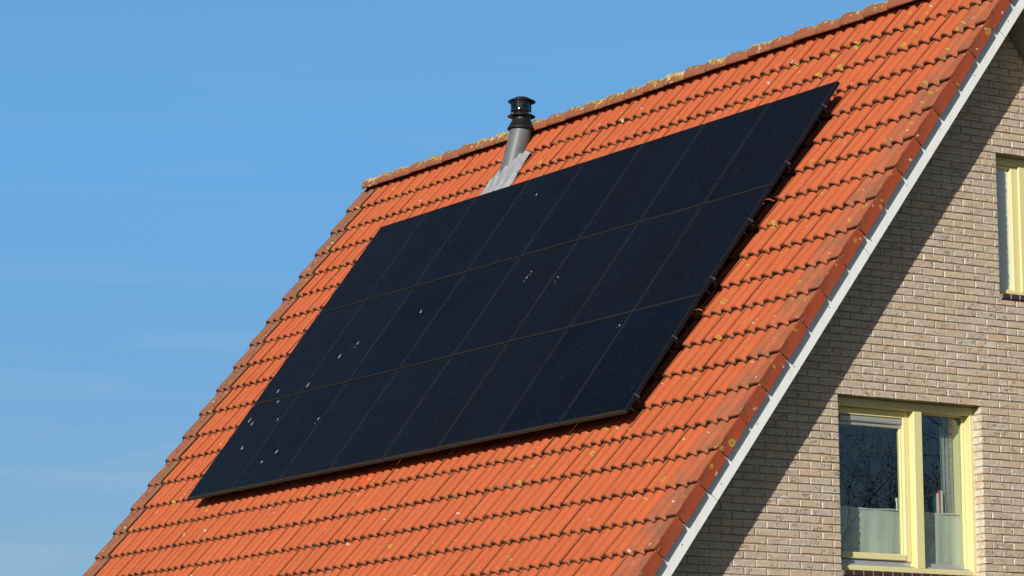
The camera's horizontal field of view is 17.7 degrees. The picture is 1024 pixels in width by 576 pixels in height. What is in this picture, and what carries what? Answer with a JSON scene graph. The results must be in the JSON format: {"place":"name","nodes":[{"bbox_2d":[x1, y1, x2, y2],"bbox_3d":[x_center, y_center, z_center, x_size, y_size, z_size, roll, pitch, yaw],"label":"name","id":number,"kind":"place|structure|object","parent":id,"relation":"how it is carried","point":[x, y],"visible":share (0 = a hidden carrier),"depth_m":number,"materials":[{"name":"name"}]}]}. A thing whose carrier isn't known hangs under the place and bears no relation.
{"place":"outdoors","nodes":[
{"label":"outdoors","id":0,"kind":"place"},
{"bbox_2d":[0,0,888,575],"label":"sky","id":1,"kind":"structure","parent":0,"point":[170,170],"materials":[{"name":"blue"}]},
{"label":"ground","id":2,"kind":"structure","parent":0,"visible":0},
{"bbox_2d":[83,0,1023,575],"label":"brick house","id":3,"kind":"structure","parent":2,"relation":"on","point":[851,330],"depth_m":27.63,"materials":[{"name":"tile"}]},
{"bbox_2d":[195,393,641,485],"bbox_3d":[-1.062,1.497,30.389,0.151,0.121,8.024,6,-11,-32],"label":"mounting rail","id":4,"kind":"object","parent":3,"relation":"attached to","point":[638,399],"visible":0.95,"depth_m":27.85,"materials":[{"name":"metal"}]},
{"bbox_2d":[187,395,297,500],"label":"solar panel","id":5,"kind":"object","parent":4,"relation":"attached to","point":[239,451],"visible":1,"depth_m":33.45,"materials":[{"name":"black glass"},{"name":"black metal"}]},
{"bbox_2d":[232,383,346,491],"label":"solar panel","id":6,"kind":"object","parent":4,"relation":"attached to","point":[284,443],"visible":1,"depth_m":32.62,"materials":[{"name":"black glass"},{"name":"black metal"}]},
{"bbox_2d":[280,371,396,481],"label":"solar panel","id":7,"kind":"object","parent":4,"relation":"attached to","point":[333,432],"visible":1,"depth_m":31.79,"materials":[{"name":"black glass"},{"name":"black metal"}]},
{"bbox_2d":[330,357,450,471],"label":"solar panel","id":8,"kind":"object","parent":4,"relation":"attached to","point":[387,418],"visible":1,"depth_m":30.96,"materials":[{"name":"black glass"},{"name":"metal"}]},
{"bbox_2d":[383,344,507,460],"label":"solar panel","id":9,"kind":"object","parent":4,"relation":"attached to","point":[442,405],"visible":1,"depth_m":30.13,"materials":[{"name":"black glass"},{"name":"metal"}]},
{"bbox_2d":[438,329,567,449],"bbox_3d":[-0.074,0.906,29.322,0.781,1.025,0.975,6,-12,-32],"label":"solar panel","id":10,"kind":"object","parent":4,"relation":"attached to","point":[498,395],"visible":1,"depth_m":29.29,"materials":[{"name":"black glass"},{"name":"black aluminium"}]},
{"bbox_2d":[497,313,630,437],"bbox_3d":[0.457,0.762,28.491,0.781,1.025,0.975,6,-12,-32],"label":"solar panel","id":11,"kind":"object","parent":4,"relation":"attached to","point":[561,379],"visible":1,"depth_m":28.46,"materials":[{"name":"black glass"},{"name":"black aluminium"}]},
{"bbox_2d":[560,297,699,425],"bbox_3d":[0.989,0.618,27.660,0.780,1.025,0.975,6,-11,-32],"label":"solar panel","id":12,"kind":"object","parent":4,"relation":"attached to","point":[628,364],"visible":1,"depth_m":27.61,"materials":[{"name":"black glass"},{"name":"black metal"}]},
{"bbox_2d":[229,335,679,438],"bbox_3d":[-0.738,1.023,30.678,0.151,0.121,8.024,6,-11,-32],"label":"mounting rail","id":13,"kind":"object","parent":3,"relation":"attached to","point":[676,341],"visible":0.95,"depth_m":28.14,"materials":[{"name":"metal"}]},
{"bbox_2d":[264,276,717,389],"bbox_3d":[-0.403,0.532,30.978,0.151,0.121,8.024,6,-11,-32],"label":"mounting rail","id":14,"kind":"object","parent":3,"relation":"attached to","point":[714,282],"visible":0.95,"depth_m":27.86,"materials":[{"name":"metal"}]},
{"bbox_2d":[254,302,363,404],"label":"solar panel","id":15,"kind":"object","parent":14,"relation":"attached to","point":[308,354],"visible":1,"depth_m":34.03,"materials":[{"name":"black glass"},{"name":"black metal"}]},
{"bbox_2d":[300,288,413,393],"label":"solar panel","id":16,"kind":"object","parent":14,"relation":"attached to","point":[356,341],"visible":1,"depth_m":33.20,"materials":[{"name":"black glass"},{"name":"black metal"}]},
{"bbox_2d":[348,273,464,381],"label":"solar panel","id":17,"kind":"object","parent":14,"relation":"attached to","point":[396,342],"visible":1,"depth_m":32.37,"materials":[{"name":"black glass"},{"name":"metal"}]},
{"bbox_2d":[400,258,519,369],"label":"solar panel","id":18,"kind":"object","parent":14,"relation":"attached to","point":[462,309],"visible":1,"depth_m":31.54,"materials":[{"name":"black glass"},{"name":"metal"}]},
{"bbox_2d":[453,242,576,355],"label":"solar panel","id":19,"kind":"object","parent":14,"relation":"attached to","point":[512,302],"visible":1,"depth_m":30.71,"materials":[{"name":"black glass"},{"name":"black aluminium"}]},
{"bbox_2d":[510,225,636,342],"bbox_3d":[0.567,-0.032,29.894,0.781,1.025,0.975,6,-11,-32],"label":"solar panel","id":20,"kind":"object","parent":14,"relation":"attached to","point":[562,300],"visible":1,"depth_m":29.87,"materials":[{"name":"black glass"},{"name":"black aluminium"}]},
{"bbox_2d":[570,206,701,327],"bbox_3d":[1.098,-0.176,29.063,0.781,1.025,0.975,6,-11,-32],"label":"solar panel","id":21,"kind":"object","parent":14,"relation":"attached to","point":[634,269],"visible":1,"depth_m":29.04,"materials":[{"name":"black glass"},{"name":"black metal"}]},
{"bbox_2d":[633,187,771,311],"bbox_3d":[1.629,-0.320,28.232,0.780,1.025,0.975,6,-11,-32],"label":"solar panel","id":22,"kind":"object","parent":14,"relation":"attached to","point":[703,248],"visible":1,"depth_m":28.18,"materials":[{"name":"black glass"},{"name":"black metal"}]},
{"bbox_2d":[479,96,535,195],"bbox_3d":[0.016,-1.462,34.144,0.558,1.092,0.593,6,-11,-32],"label":"flue pipe","id":23,"kind":"object","parent":3,"relation":"attached to","point":[519,128],"visible":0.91,"depth_m":34.14,"materials":[{"name":"black plastic"},{"name":"grey galvanised metal"}]},
{"bbox_2d":[298,218,754,341],"bbox_3d":[-0.066,0.039,31.279,0.151,0.121,8.024,6,-11,-32],"label":"mounting rail","id":24,"kind":"object","parent":3,"relation":"attached to","point":[752,224],"visible":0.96,"depth_m":28.17,"materials":[{"name":"metal"}]},
{"bbox_2d":[332,161,791,294],"bbox_3d":[0.275,-0.459,31.582,0.151,0.121,8.024,6,-11,-32],"label":"mounting rail","id":25,"kind":"object","parent":3,"relation":"attached to","point":[789,166],"visible":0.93,"depth_m":29.04,"materials":[{"name":"metal"}]},
{"bbox_2d":[319,212,427,313],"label":"solar panel","id":26,"kind":"object","parent":25,"relation":"attached to","point":[373,263],"visible":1,"depth_m":34.60,"materials":[{"name":"black glass"},{"name":"black metal"}]},
{"bbox_2d":[366,196,477,300],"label":"solar panel","id":27,"kind":"object","parent":25,"relation":"attached to","point":[422,247],"visible":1,"depth_m":33.77,"materials":[{"name":"black glass"},{"name":"metal"}]},
{"bbox_2d":[415,180,529,286],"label":"solar panel","id":28,"kind":"object","parent":25,"relation":"attached to","point":[471,234],"visible":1,"depth_m":32.94,"materials":[{"name":"black glass"},{"name":"metal"}]},
{"bbox_2d":[467,162,584,271],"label":"solar panel","id":29,"kind":"object","parent":25,"relation":"attached to","point":[526,216],"visible":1,"depth_m":32.11,"materials":[{"name":"black glass"},{"name":"black aluminium"}]},
{"bbox_2d":[522,143,643,256],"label":"solar panel","id":30,"kind":"object","parent":25,"relation":"attached to","point":[582,200],"visible":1,"depth_m":31.27,"materials":[{"name":"black glass"},{"name":"black metal"}]},
{"bbox_2d":[579,124,704,239],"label":"solar panel","id":31,"kind":"object","parent":25,"relation":"attached to","point":[641,183],"visible":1,"depth_m":30.44,"materials":[{"name":"black glass"},{"name":"black metal"}]},
{"bbox_2d":[640,103,769,222],"bbox_3d":[1.739,-1.114,29.635,0.781,1.025,0.975,6,-11,-32],"label":"solar panel","id":32,"kind":"object","parent":25,"relation":"attached to","point":[705,161],"visible":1,"depth_m":29.61,"materials":[{"name":"black glass"},{"name":"black metal"}]},
{"bbox_2d":[704,81,839,204],"bbox_3d":[2.270,-1.258,28.803,0.780,1.025,0.975,6,-12,-32],"label":"solar panel","id":33,"kind":"object","parent":25,"relation":"attached to","point":[775,139],"visible":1,"depth_m":28.75,"materials":[{"name":"black glass"},{"name":"black metal"}]},
{"bbox_2d":[366,104,828,246],"bbox_3d":[0.619,-0.963,31.889,0.151,0.121,8.024,6,-11,-32],"label":"mounting rail","id":34,"kind":"object","parent":3,"relation":"attached to","point":[825,110],"visible":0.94,"depth_m":28.78,"materials":[{"name":"metal"}]},
{"bbox_2d":[840,506,899,561],"bbox_3d":[2.896,2.044,26.991,0.760,0.501,0.016,6,-11,-32],"label":"cafe curtain","id":35,"kind":"object","parent":3,"relation":"hanging from","point":[870,530],"visible":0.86,"depth_m":27.03,"materials":[{"name":"white fabric"}]},
{"bbox_2d":[837,396,977,575],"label":"window","id":36,"kind":"structure","parent":3,"relation":"in","point":[905,417],"depth_m":27.19,"materials":[{"name":"yellow paint"}]},
{"bbox_2d":[924,512,961,564],"bbox_3d":[3.532,2.108,27.395,0.521,0.492,0.017,6,-11,-32],"label":"cafe curtain","id":37,"kind":"object","parent":3,"relation":"hanging from","point":[943,542],"visible":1,"depth_m":27.43,"materials":[{"name":"white fabric"}]},
{"bbox_2d":[938,416,953,512],"bbox_3d":[3.640,1.718,27.607,0.132,1.313,0.034,6,-11,-32],"label":"drape","id":38,"kind":"object","parent":3,"relation":"hanging from","point":[946,456],"visible":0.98,"depth_m":27.65,"materials":[{"name":"grey fabric"}]},
{"bbox_2d":[995,156,1023,301],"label":"window","id":39,"kind":"structure","parent":3,"relation":"in","point":[1009,174],"depth_m":28.15,"materials":[{"name":"yellow paint"}]},
{"bbox_3d":[3.519,2.129,27.506,0.370,0.468,0.170,6,-11,-32],"label":"shelf","id":40,"kind":"object","parent":3,"relation":"on","visible":0},
{"bbox_2d":[924,496,935,512],"bbox_3d":[3.487,1.821,27.538,0.026,0.150,0.151,6,-11,-32],"label":"book","id":41,"kind":"object","parent":40,"relation":"on","point":[930,504],"visible":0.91,"depth_m":27.51,"materials":[{"name":"teal paper"}]},
{"bbox_2d":[925,493,938,512],"bbox_3d":[3.512,1.811,27.555,0.030,0.175,0.151,6,-11,-32],"label":"book","id":42,"kind":"object","parent":40,"relation":"on","point":[937,500],"visible":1,"depth_m":27.50,"materials":[{"name":"white paper"}]},
{"bbox_2d":[927,490,940,512],"bbox_3d":[3.533,1.801,27.571,0.016,0.200,0.151,6,-11,-32],"label":"book","id":43,"kind":"object","parent":40,"relation":"on","point":[932,492],"visible":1,"depth_m":27.52,"materials":[{"name":"red paper"}]},
{"bbox_2d":[940,491,942,512],"bbox_3d":[3.551,1.802,27.582,0.022,0.200,0.151,6,-11,-32],"label":"book","id":44,"kind":"object","parent":40,"relation":"on","point":[941,492],"visible":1,"depth_m":27.52,"materials":[{"name":"white paper"}]}
]}

